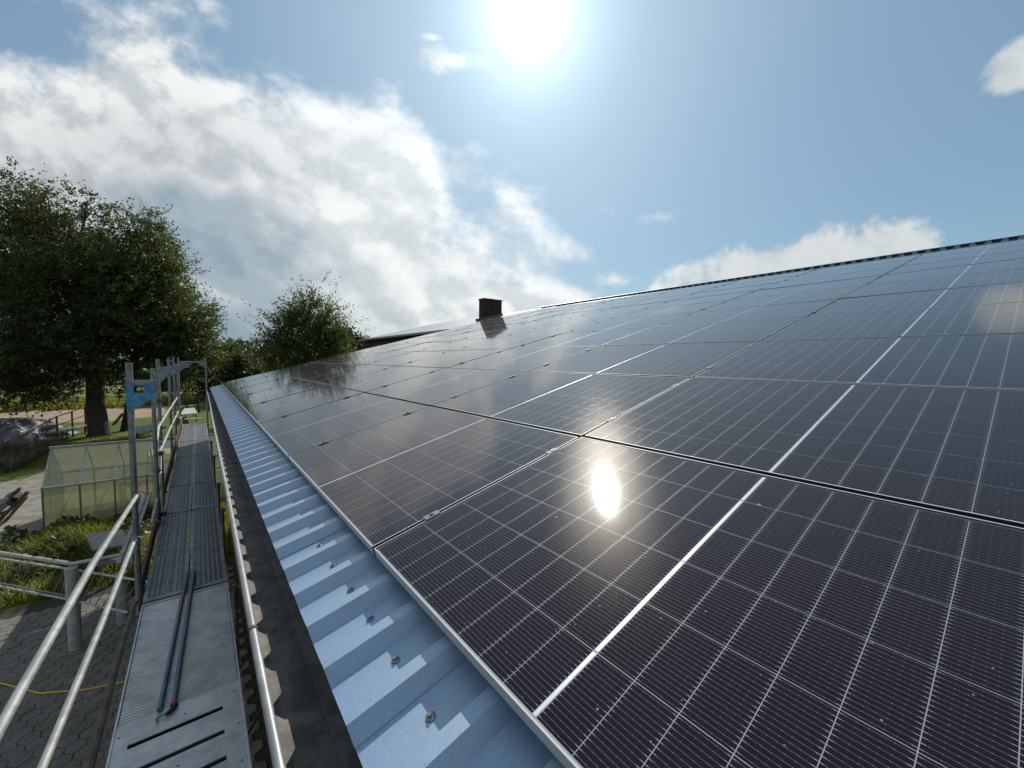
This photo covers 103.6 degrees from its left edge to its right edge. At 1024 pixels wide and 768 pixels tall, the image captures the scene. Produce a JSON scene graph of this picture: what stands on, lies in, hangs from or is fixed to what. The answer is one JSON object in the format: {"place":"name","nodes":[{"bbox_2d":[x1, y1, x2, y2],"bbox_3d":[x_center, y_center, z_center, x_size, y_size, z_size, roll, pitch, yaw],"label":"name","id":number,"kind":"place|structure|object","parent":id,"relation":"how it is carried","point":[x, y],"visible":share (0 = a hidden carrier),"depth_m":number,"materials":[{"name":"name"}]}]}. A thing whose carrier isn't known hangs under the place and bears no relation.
{"place":"outdoors","nodes":[
{"label":"outdoors","id":0,"kind":"place"},
{"bbox_2d":[0,470,90,546],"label":"gravel path","id":1,"kind":"structure","parent":0,"point":[27,514],"depth_m":14.32,"materials":[{"name":"grey gravel"}]},
{"bbox_2d":[0,487,29,523],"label":"timber trailer","id":2,"kind":"object","parent":1,"relation":"on","point":[16,499],"visible":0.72,"depth_m":12.16,"materials":[{"name":"brown wood"}]},
{"bbox_2d":[0,506,156,606],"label":"tall grass","id":3,"kind":"structure","parent":0,"point":[9,595],"depth_m":9.22,"materials":[{"name":"green plant"}]},
{"bbox_2d":[37,536,144,767],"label":"guard rail","id":4,"kind":"object","parent":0,"point":[50,747],"visible":1,"depth_m":1.97,"materials":[{"name":"metal"}]},
{"bbox_2d":[0,361,233,611],"bbox_3d":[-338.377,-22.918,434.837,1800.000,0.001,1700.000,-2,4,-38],"label":"ground","id":5,"kind":"structure","parent":0,"point":[103,511],"depth_m":17.22,"materials":[{"name":"green plant"}]},
{"bbox_2d":[0,434,63,473],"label":"brushwood","id":6,"kind":"object","parent":5,"relation":"on","point":[25,454],"visible":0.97,"depth_m":18.88,"materials":[{"name":"brown wood"}]},
{"bbox_2d":[0,417,79,443],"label":"tarpaulin heap","id":7,"kind":"object","parent":5,"relation":"on","point":[11,428],"visible":0.81,"depth_m":24.25,"materials":[{"name":"grey plastic"}]},
{"bbox_2d":[0,407,86,458],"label":"pipe fence","id":8,"kind":"object","parent":5,"relation":"on","point":[56,426],"visible":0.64,"depth_m":23.66,"materials":[{"name":"metal"}]},
{"bbox_2d":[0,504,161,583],"bbox_3d":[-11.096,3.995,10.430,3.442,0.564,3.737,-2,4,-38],"label":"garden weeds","id":9,"kind":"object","parent":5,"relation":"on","point":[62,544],"visible":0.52,"depth_m":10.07,"materials":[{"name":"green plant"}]},
{"bbox_2d":[0,408,168,422],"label":"riding arena","id":10,"kind":"object","parent":5,"relation":"on","point":[113,414],"visible":0.5,"depth_m":34.84},
{"bbox_2d":[0,393,208,412],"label":"meadow grass","id":11,"kind":"structure","parent":5,"relation":"on","point":[111,402],"depth_m":40.44,"materials":[{"name":"green plant"}]},
{"bbox_2d":[86,529,131,579],"bbox_3d":[-9.334,3.980,9.326,1.422,0.815,0.664,3,4,41],"label":"garden table","id":12,"kind":"object","parent":5,"relation":"on","point":[96,540],"visible":0.56,"depth_m":9.19,"materials":[{"name":"grey wood"}]},
{"bbox_2d":[0,156,222,437],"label":"broadleaf tree","id":13,"kind":"object","parent":5,"relation":"on","point":[32,298],"visible":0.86,"depth_m":24.26,"materials":[{"name":"green plant"}]},
{"bbox_2d":[40,433,219,530],"bbox_3d":[-12.103,2.973,13.464,4.440,2.305,2.176,-2,4,-38],"label":"greenhouse","id":14,"kind":"object","parent":5,"relation":"on","point":[61,460],"visible":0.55,"depth_m":12.80,"materials":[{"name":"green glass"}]},
{"bbox_2d":[44,198,232,430],"bbox_3d":[-24.312,-4.853,26.645,9.641,16.401,10.049,-2,4,-38],"label":"broadleaf tree","id":15,"kind":"object","parent":5,"relation":"on","point":[198,335],"visible":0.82,"depth_m":25.91,"materials":[{"name":"green plant"}]},
{"bbox_2d":[176,346,231,397],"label":"hedge tree","id":16,"kind":"object","parent":5,"relation":"on","point":[199,383],"visible":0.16,"depth_m":47.31,"materials":[{"name":"green plant"}]},
{"bbox_2d":[207,344,272,385],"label":"hedge tree","id":17,"kind":"object","parent":5,"relation":"on","point":[235,369],"visible":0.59,"depth_m":44.32,"materials":[{"name":"green plant"}]},
{"bbox_2d":[221,269,369,373],"bbox_3d":[-16.881,-3.362,34.316,11.644,12.708,9.124,1,3,1],"label":"broadleaf tree","id":18,"kind":"object","parent":5,"relation":"on","point":[319,335],"visible":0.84,"depth_m":32.80,"materials":[{"name":"green plant"}]},
{"bbox_2d":[207,234,1023,767],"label":"farm building","id":19,"kind":"structure","parent":5,"relation":"on","point":[391,672],"depth_m":1.18,"materials":[{"name":"metal"}]},
{"bbox_2d":[236,383,439,520],"bbox_3d":[-3.016,0.327,5.075,0.064,0.063,15.910,-20,15,-35],"label":"mounting rail","id":20,"kind":"object","parent":19,"relation":"attached to","point":[430,515],"visible":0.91,"depth_m":1.61,"materials":[{"name":"metal"}]},
{"bbox_2d":[225,374,285,391],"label":"solar panel","id":21,"kind":"object","parent":20,"relation":"attached to","point":[251,382],"visible":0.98,"depth_m":9.32,"materials":[{"name":"grey"}]},
{"bbox_2d":[229,377,301,398],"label":"solar panel","id":22,"kind":"object","parent":20,"relation":"attached to","point":[240,392],"visible":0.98,"depth_m":7.92,"materials":[{"name":"grey"}]},
{"bbox_2d":[235,380,325,408],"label":"solar panel","id":23,"kind":"object","parent":20,"relation":"attached to","point":[248,400],"visible":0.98,"depth_m":6.51,"materials":[{"name":"grey"}]},
{"bbox_2d":[244,385,362,426],"bbox_3d":[-2.774,0.234,5.261,1.128,0.036,1.737,-20,15,-35],"label":"solar panel","id":24,"kind":"object","parent":20,"relation":"attached to","point":[258,414],"visible":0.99,"depth_m":5.13,"materials":[{"name":"grey"}]},
{"bbox_2d":[259,393,427,458],"bbox_3d":[-1.692,0.323,3.875,1.128,0.037,1.737,-20,15,-35],"label":"solar panel","id":25,"kind":"object","parent":20,"relation":"attached to","point":[292,434],"visible":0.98,"depth_m":3.69,"materials":[{"name":"grey"}]},
{"bbox_2d":[288,406,577,554],"bbox_3d":[-0.612,0.411,2.489,1.128,0.035,1.737,-20,15,-35],"label":"solar panel","id":26,"kind":"object","parent":20,"relation":"attached to","point":[378,484],"visible":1,"depth_m":2.18,"materials":[{"name":"grey"}]},
{"bbox_2d":[374,437,1023,767],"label":"solar panel","id":27,"kind":"object","parent":20,"relation":"attached to","point":[583,602],"visible":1,"depth_m":0.91,"materials":[{"name":"grey"}]},
{"bbox_2d":[366,368,526,406],"bbox_3d":[-0.809,-0.002,4.543,1.128,0.035,1.737,-20,15,-35],"label":"solar panel","id":28,"kind":"object","parent":19,"relation":"on","point":[433,388],"visible":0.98,"depth_m":4.38,"materials":[{"name":"grey"}]},
{"bbox_2d":[359,309,536,348],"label":"roof wing","id":29,"kind":"structure","parent":19,"relation":"attached to","point":[379,340],"depth_m":20.88,"materials":[{"name":"grey metal"}]},
{"bbox_2d":[475,298,502,320],"bbox_3d":[-1.030,-3.275,18.361,1.210,1.250,0.500,-2,4,-38],"label":"chimney","id":30,"kind":"object","parent":29,"relation":"on","point":[489,308],"visible":0.77,"depth_m":18.14,"materials":[{"name":"brown brick"}]},
{"bbox_2d":[286,371,616,422],"bbox_3d":[-2.132,0.003,5.743,0.064,0.063,15.910,-20,15,-35],"label":"mounting rail","id":31,"kind":"object","parent":19,"relation":"attached to","point":[610,419],"visible":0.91,"depth_m":2.29,"materials":[{"name":"metal"}]},
{"bbox_2d":[289,364,359,379],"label":"solar panel","id":32,"kind":"object","parent":31,"relation":"attached to","point":[319,372],"visible":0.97,"depth_m":8.60,"materials":[{"name":"grey"}]},
{"bbox_2d":[329,366,443,392],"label":"solar panel","id":33,"kind":"object","parent":31,"relation":"attached to","point":[365,383],"visible":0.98,"depth_m":5.82,"materials":[{"name":"grey"}]},
{"bbox_2d":[432,371,689,437],"bbox_3d":[0.272,0.087,3.157,1.128,0.035,1.737,-20,15,-35],"label":"solar panel","id":34,"kind":"object","parent":31,"relation":"attached to","point":[578,405],"visible":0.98,"depth_m":2.92,"materials":[{"name":"grey"}]},
{"bbox_2d":[585,377,1023,527],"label":"solar panel","id":35,"kind":"object","parent":31,"relation":"attached to","point":[957,451],"visible":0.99,"depth_m":1.60,"materials":[{"name":"grey"}]},
{"bbox_2d":[398,349,507,367],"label":"solar panel","id":36,"kind":"object","parent":19,"relation":"on","point":[450,359],"visible":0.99,"depth_m":6.50,"materials":[{"name":"grey"}]},
{"bbox_2d":[415,338,495,351],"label":"solar panel","id":37,"kind":"object","parent":19,"relation":"on","point":[454,345],"visible":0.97,"depth_m":8.58,"materials":[{"name":"grey"}]},
{"bbox_2d":[331,365,678,387],"bbox_3d":[-1.611,-0.187,6.137,0.064,0.063,15.910,-20,15,-35],"label":"mounting rail","id":38,"kind":"object","parent":19,"relation":"attached to","point":[674,385],"visible":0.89,"depth_m":4.04,"materials":[{"name":"metal"}]},
{"bbox_2d":[305,365,393,384],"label":"solar panel","id":39,"kind":"object","parent":38,"relation":"attached to","point":[340,375],"visible":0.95,"depth_m":7.21,"materials":[{"name":"grey"}]},
{"bbox_2d":[331,360,713,369],"bbox_3d":[-1.249,-0.320,6.412,0.064,0.063,15.910,-20,15,-35],"label":"mounting rail","id":40,"kind":"object","parent":19,"relation":"attached to","point":[708,367],"visible":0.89,"depth_m":2.96,"materials":[{"name":"metal"}]},
{"bbox_2d":[341,352,410,364],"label":"solar panel","id":41,"kind":"object","parent":40,"relation":"on","point":[372,358],"visible":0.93,"depth_m":9.29,"materials":[{"name":"grey"}]},
{"bbox_2d":[364,351,448,365],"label":"solar panel","id":42,"kind":"object","parent":40,"relation":"attached to","point":[403,359],"visible":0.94,"depth_m":7.89,"materials":[{"name":"grey"}]},
{"bbox_2d":[448,346,597,371],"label":"solar panel","id":43,"kind":"object","parent":40,"relation":"attached to","point":[526,359],"visible":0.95,"depth_m":5.07,"materials":[{"name":"grey"}]},
{"bbox_2d":[531,341,757,377],"bbox_3d":[1.155,-0.236,3.825,1.128,0.035,1.737,-20,15,-35],"label":"solar panel","id":44,"kind":"object","parent":40,"relation":"attached to","point":[688,360],"visible":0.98,"depth_m":3.63,"materials":[{"name":"grey"}]},
{"bbox_2d":[695,333,1023,389],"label":"solar panel","id":45,"kind":"object","parent":40,"relation":"attached to","point":[989,361],"visible":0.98,"depth_m":2.38,"materials":[{"name":"grey"}]},
{"bbox_2d":[760,267,895,289],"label":"solar panel","id":46,"kind":"object","parent":19,"relation":"on","point":[861,274],"visible":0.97,"depth_m":7.05,"materials":[{"name":"grey"}]},
{"bbox_2d":[803,254,920,274],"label":"solar panel","id":47,"kind":"object","parent":19,"relation":"on","point":[867,263],"visible":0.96,"depth_m":8.42,"materials":[{"name":"grey"}]},
{"bbox_2d":[867,258,1023,284],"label":"solar panel","id":48,"kind":"object","parent":19,"relation":"on","point":[977,268],"visible":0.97,"depth_m":5.19,"materials":[{"name":"grey"}]},
{"bbox_3d":[-0.365,-0.644,7.080,0.064,0.063,15.910,-20,15,-35],"label":"mounting rail","id":49,"kind":"object","parent":19,"relation":"attached to","visible":0},
{"bbox_2d":[456,333,560,349],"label":"solar panel","id":50,"kind":"object","parent":49,"relation":"attached to","point":[507,342],"visible":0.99,"depth_m":7.12,"materials":[{"name":"grey"}]},
{"bbox_2d":[512,327,650,348],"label":"solar panel","id":51,"kind":"object","parent":49,"relation":"attached to","point":[592,338],"visible":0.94,"depth_m":5.78,"materials":[{"name":"grey"}]},
{"bbox_2d":[601,317,803,345],"bbox_3d":[2.038,-0.562,4.493,1.128,0.037,1.737,-20,15,-35],"label":"solar panel","id":52,"kind":"object","parent":49,"relation":"attached to","point":[747,331],"visible":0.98,"depth_m":4.33,"materials":[{"name":"grey"}]},
{"bbox_2d":[762,302,1023,340],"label":"solar panel","id":53,"kind":"object","parent":49,"relation":"attached to","point":[999,318],"visible":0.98,"depth_m":3.10,"materials":[{"name":"grey"}]},
{"bbox_3d":[1.039,-1.157,8.142,0.064,0.063,15.910,-20,15,-35],"label":"mounting rail","id":54,"kind":"object","parent":19,"relation":"attached to","visible":0},
{"bbox_2d":[461,326,540,339],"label":"solar panel","id":55,"kind":"object","parent":54,"relation":"attached to","point":[498,334],"visible":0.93,"depth_m":9.22,"materials":[{"name":"grey"}]},
{"bbox_2d":[504,321,600,336],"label":"solar panel","id":56,"kind":"object","parent":54,"relation":"attached to","point":[556,329],"visible":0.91,"depth_m":7.85,"materials":[{"name":"grey"}]},
{"bbox_2d":[565,312,693,332],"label":"solar panel","id":57,"kind":"object","parent":54,"relation":"attached to","point":[637,322],"visible":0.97,"depth_m":6.43,"materials":[{"name":"grey"}]},
{"bbox_2d":[655,299,837,326],"bbox_3d":[2.922,-0.883,5.162,1.128,0.037,1.737,-20,15,-35],"label":"solar panel","id":58,"kind":"object","parent":54,"relation":"attached to","point":[800,309],"visible":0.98,"depth_m":5.03,"materials":[{"name":"grey"}]},
{"bbox_2d":[810,282,1023,315],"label":"solar panel","id":59,"kind":"object","parent":54,"relation":"attached to","point":[993,294],"visible":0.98,"depth_m":3.82,"materials":[{"name":"grey"}]},
{"bbox_2d":[0,557,272,767],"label":"pavement","id":60,"kind":"structure","parent":0,"point":[24,631],"depth_m":6.15,"materials":[{"name":"concrete"}]},
{"bbox_2d":[64,565,82,650],"bbox_3d":[-7.425,3.798,6.817,0.170,1.420,0.170,-2,4,-38],"label":"barrier post","id":61,"kind":"object","parent":60,"relation":"on","point":[74,620],"visible":0.86,"depth_m":6.77,"materials":[{"name":"grey metal"}]},
{"bbox_2d":[0,548,146,565],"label":"hand rail","id":62,"kind":"object","parent":61,"relation":"on","point":[43,559],"visible":0.73,"depth_m":6.97,"materials":[{"name":"silver metal"}]},
{"bbox_2d":[0,558,147,613],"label":"barred panel","id":63,"kind":"object","parent":61,"relation":"attached to","point":[61,594],"visible":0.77,"depth_m":7.01,"materials":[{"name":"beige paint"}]},
{"bbox_2d":[115,570,128,624],"bbox_3d":[-7.277,3.990,7.516,0.170,0.960,0.170,-2,4,-38],"label":"barrier post","id":64,"kind":"object","parent":60,"relation":"on","point":[122,618],"visible":0.6,"depth_m":7.47,"materials":[{"name":"grey metal"}]},
{"bbox_2d":[125,363,159,624],"bbox_3d":[-3.324,2.262,3.695,0.276,4.910,0.150,-2,4,-38],"label":"scaffold post","id":65,"kind":"object","parent":60,"relation":"on","point":[133,399],"visible":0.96,"depth_m":3.56,"materials":[{"name":"metal"}]},
{"bbox_2d":[0,490,146,740],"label":"guard rail","id":66,"kind":"object","parent":65,"relation":"attached to","point":[16,697],"visible":1,"depth_m":1.64,"materials":[{"name":"metal"}]},
{"bbox_2d":[84,598,136,767],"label":"board","id":67,"kind":"object","parent":65,"relation":"attached to","point":[91,759],"visible":0.86,"depth_m":2.56,"materials":[{"name":"grey metal"}]},
{"bbox_2d":[150,368,162,536],"bbox_3d":[-4.726,2.199,5.417,0.175,4.815,0.150,-2,4,-38],"label":"scaffold post","id":68,"kind":"object","parent":60,"relation":"on","point":[153,375],"visible":0.43,"depth_m":5.32,"materials":[{"name":"metal"}]},
{"bbox_2d":[115,492,151,565],"bbox_3d":[-4.446,1.634,4.779,0.081,0.040,2.450,-2,4,-38],"label":"wooden plank","id":69,"kind":"object","parent":68,"relation":"attached to","point":[144,503],"visible":0.68,"depth_m":4.50,"materials":[{"name":"grey wood"}]},
{"bbox_2d":[141,504,160,593],"bbox_3d":[-4.187,1.825,4.683,0.025,0.145,2.540,-2,4,-38],"label":"toe board","id":70,"kind":"object","parent":68,"relation":"attached to","point":[147,558],"visible":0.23,"depth_m":4.37,"materials":[{"name":"red wood"}]},
{"bbox_2d":[155,359,180,510],"bbox_3d":[-5.500,2.070,6.494,0.333,4.935,0.150,-2,4,-38],"label":"scaffold post","id":71,"kind":"object","parent":60,"relation":"on","point":[166,371],"visible":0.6,"depth_m":6.36,"materials":[{"name":"metal"}]},
{"bbox_2d":[164,484,191,514],"bbox_3d":[-5.139,1.781,6.216,0.307,0.061,1.470,-2,4,-38],"label":"scaffold plank","id":72,"kind":"object","parent":71,"relation":"attached to","point":[178,499],"visible":0.87,"depth_m":6.14,"materials":[{"name":"metal"}]},
{"bbox_2d":[167,358,188,474],"bbox_3d":[-7.279,1.915,8.842,0.415,4.945,0.150,-2,4,-38],"label":"scaffold post","id":73,"kind":"object","parent":60,"relation":"on","point":[173,372],"visible":0.41,"depth_m":8.68,"materials":[{"name":"metal"}]},
{"bbox_2d":[163,417,181,496],"bbox_3d":[-8.132,1.423,9.733,0.040,0.300,8.500,-2,4,-38],"label":"toe board","id":74,"kind":"object","parent":73,"relation":"attached to","point":[168,473],"visible":1,"depth_m":8.00,"materials":[{"name":"brown wood"}]},
{"bbox_2d":[169,456,193,486],"bbox_3d":[-6.386,1.678,7.815,0.307,0.061,2.450,-2,4,-38],"label":"scaffold plank","id":75,"kind":"object","parent":73,"relation":"attached to","point":[182,472],"visible":0.91,"depth_m":7.60,"materials":[{"name":"metal"}]},
{"bbox_2d":[216,482,220,526],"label":"scaffold post","id":76,"kind":"object","parent":60,"relation":"on","point":[218,494],"visible":0.26,"depth_m":7.14,"materials":[{"name":"metal"}]},
{"bbox_3d":[-5.485,1.793,6.925,0.780,0.043,0.043,-2,4,-38],"label":"scaffold transom","id":77,"kind":"object","parent":76,"relation":"attached to","visible":0},
{"bbox_2d":[193,454,213,483],"bbox_3d":[-6.141,1.670,8.006,0.291,0.061,2.450,-2,4,-38],"label":"scaffold plank","id":78,"kind":"object","parent":77,"relation":"on","point":[203,469],"visible":0.89,"depth_m":7.81,"materials":[{"name":"metal"}]},
{"bbox_2d":[220,508,225,564],"bbox_3d":[-4.278,3.202,6.002,0.150,2.755,0.150,-2,4,-38],"label":"scaffold post","id":79,"kind":"object","parent":60,"relation":"on","point":[222,518],"visible":0.26,"depth_m":5.93,"materials":[{"name":"metal"}]},
{"bbox_3d":[-4.540,1.871,5.712,0.780,0.043,0.043,-2,4,-38],"label":"scaffold transom","id":80,"kind":"object","parent":79,"relation":"attached to","visible":0},
{"bbox_2d":[192,481,217,510],"bbox_3d":[-4.894,1.772,6.407,0.291,0.061,1.470,-2,4,-38],"label":"scaffold plank","id":81,"kind":"object","parent":80,"relation":"on","point":[204,494],"visible":0.91,"depth_m":6.31,"materials":[{"name":"metal"}]},
{"bbox_2d":[231,583,239,665],"bbox_3d":[-2.721,3.330,4.005,0.150,2.755,0.150,-2,4,-38],"label":"scaffold post","id":82,"kind":"object","parent":60,"relation":"on","point":[235,608],"visible":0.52,"depth_m":3.93,"materials":[{"name":"metal"}]},
{"bbox_2d":[133,584,239,618],"bbox_3d":[-2.982,1.999,3.716,0.780,0.043,0.043,-2,4,-38],"label":"scaffold transom","id":83,"kind":"object","parent":82,"relation":"attached to","point":[137,615],"visible":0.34,"depth_m":3.70,"materials":[{"name":"metal"}]},
{"bbox_2d":[143,511,190,604],"bbox_3d":[-3.885,1.884,4.608,0.307,0.061,2.475,-2,4,-38],"label":"scaffold plank","id":84,"kind":"object","parent":83,"relation":"on","point":[169,568],"visible":0.83,"depth_m":4.31,"materials":[{"name":"metal"}]},
{"bbox_2d":[105,582,251,767],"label":"aluminium deck","id":85,"kind":"structure","parent":83,"relation":"on","point":[203,724],"depth_m":2.57,"materials":[{"name":"grey metal"}]},
{"bbox_2d":[155,569,195,721],"bbox_3d":[-2.641,1.929,3.210,0.103,0.036,2.015,-2,4,-36],"label":"scaffold hook rod","id":86,"kind":"object","parent":85,"relation":"on","point":[173,705],"visible":1,"depth_m":2.91,"materials":[{"name":"grey metal"}]},
{"bbox_2d":[189,506,227,590],"bbox_3d":[-3.639,1.876,4.799,0.291,0.061,2.475,-2,4,-38],"label":"scaffold plank","id":87,"kind":"object","parent":83,"relation":"on","point":[207,561],"visible":0.87,"depth_m":4.52,"materials":[{"name":"metal"}]},
{"bbox_2d":[189,458,233,563],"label":"tall grass","id":88,"kind":"structure","parent":0,"point":[223,502],"depth_m":12.66,"materials":[{"name":"green plant"}]},
{"bbox_2d":[0,0,1023,359],"label":"sky","id":89,"kind":"structure","parent":0,"point":[438,157],"materials":[{"name":"blue"}]},
{"bbox_3d":[1.402,-1.290,8.416,0.064,0.063,15.910,-20,15,-35],"label":"mounting rail","id":90,"kind":"object","parent":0,"visible":0},
{"bbox_2d":[544,310,637,325],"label":"solar panel","id":91,"kind":"object","parent":90,"relation":"attached to","point":[593,318],"visible":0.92,"depth_m":8.50,"materials":[{"name":"grey"}]},
{"bbox_2d":[608,300,728,319],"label":"solar panel","id":92,"kind":"object","parent":90,"relation":"attached to","point":[690,308],"visible":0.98,"depth_m":7.09,"materials":[{"name":"grey"}]},
{"bbox_2d":[698,285,862,311],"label":"solar panel","id":93,"kind":"object","parent":90,"relation":"attached to","point":[826,294],"visible":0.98,"depth_m":5.69,"materials":[{"name":"grey"}]},
{"bbox_2d":[841,268,1023,298],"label":"solar panel","id":94,"kind":"object","parent":90,"relation":"attached to","point":[978,279],"visible":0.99,"depth_m":4.50,"materials":[{"name":"grey"}]},
{"bbox_3d":[2.285,-1.614,9.085,0.064,0.063,15.910,-20,15,-35],"label":"mounting rail","id":95,"kind":"object","parent":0,"visible":0},
{"bbox_2d":[582,301,668,315],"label":"solar panel","id":96,"kind":"object","parent":95,"relation":"attached to","point":[625,308],"visible":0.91,"depth_m":9.19,"materials":[{"name":"grey"}]},
{"bbox_2d":[642,290,756,309],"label":"solar panel","id":97,"kind":"object","parent":95,"relation":"attached to","point":[723,297],"visible":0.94,"depth_m":7.77,"materials":[{"name":"grey"}]},
{"bbox_2d":[732,275,882,299],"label":"solar panel","id":98,"kind":"object","parent":95,"relation":"attached to","point":[819,286],"visible":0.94,"depth_m":6.37,"materials":[{"name":"grey"}]},
{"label":"mounting rail","id":99,"kind":"object","parent":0,"visible":0},
{"bbox_2d":[886,250,1023,274],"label":"solar panel","id":100,"kind":"object","parent":99,"relation":"attached to","point":[968,261],"visible":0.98,"depth_m":5.87,"materials":[{"name":"grey"}]},
{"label":"mounting rail","id":101,"kind":"object","parent":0,"visible":0},
{"bbox_2d":[672,282,778,300],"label":"solar panel","id":102,"kind":"object","parent":101,"relation":"attached to","point":[732,290],"visible":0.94,"depth_m":8.45,"materials":[{"name":"grey"}]},
{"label":"mounting rail","id":103,"kind":"object","parent":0,"visible":0},
{"bbox_2d":[699,275,799,292],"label":"solar panel","id":104,"kind":"object","parent":103,"relation":"attached to","point":[762,282],"visible":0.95,"depth_m":9.11,"materials":[{"name":"grey"}]},
{"bbox_2d":[783,260,908,281],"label":"solar panel","id":105,"kind":"object","parent":103,"relation":"attached to","point":[860,269],"visible":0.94,"depth_m":7.73,"materials":[{"name":"grey"}]},
{"bbox_2d":[902,244,1023,265],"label":"solar panel","id":106,"kind":"object","parent":103,"relation":"attached to","point":[970,254],"visible":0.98,"depth_m":6.57,"materials":[{"name":"grey"}]},
{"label":"mounting rail","id":107,"kind":"object","parent":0,"visible":0},
{"bbox_2d":[915,239,1023,258],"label":"solar panel","id":108,"kind":"object","parent":107,"relation":"attached to","point":[983,247],"visible":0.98,"depth_m":7.24,"materials":[{"name":"grey"}]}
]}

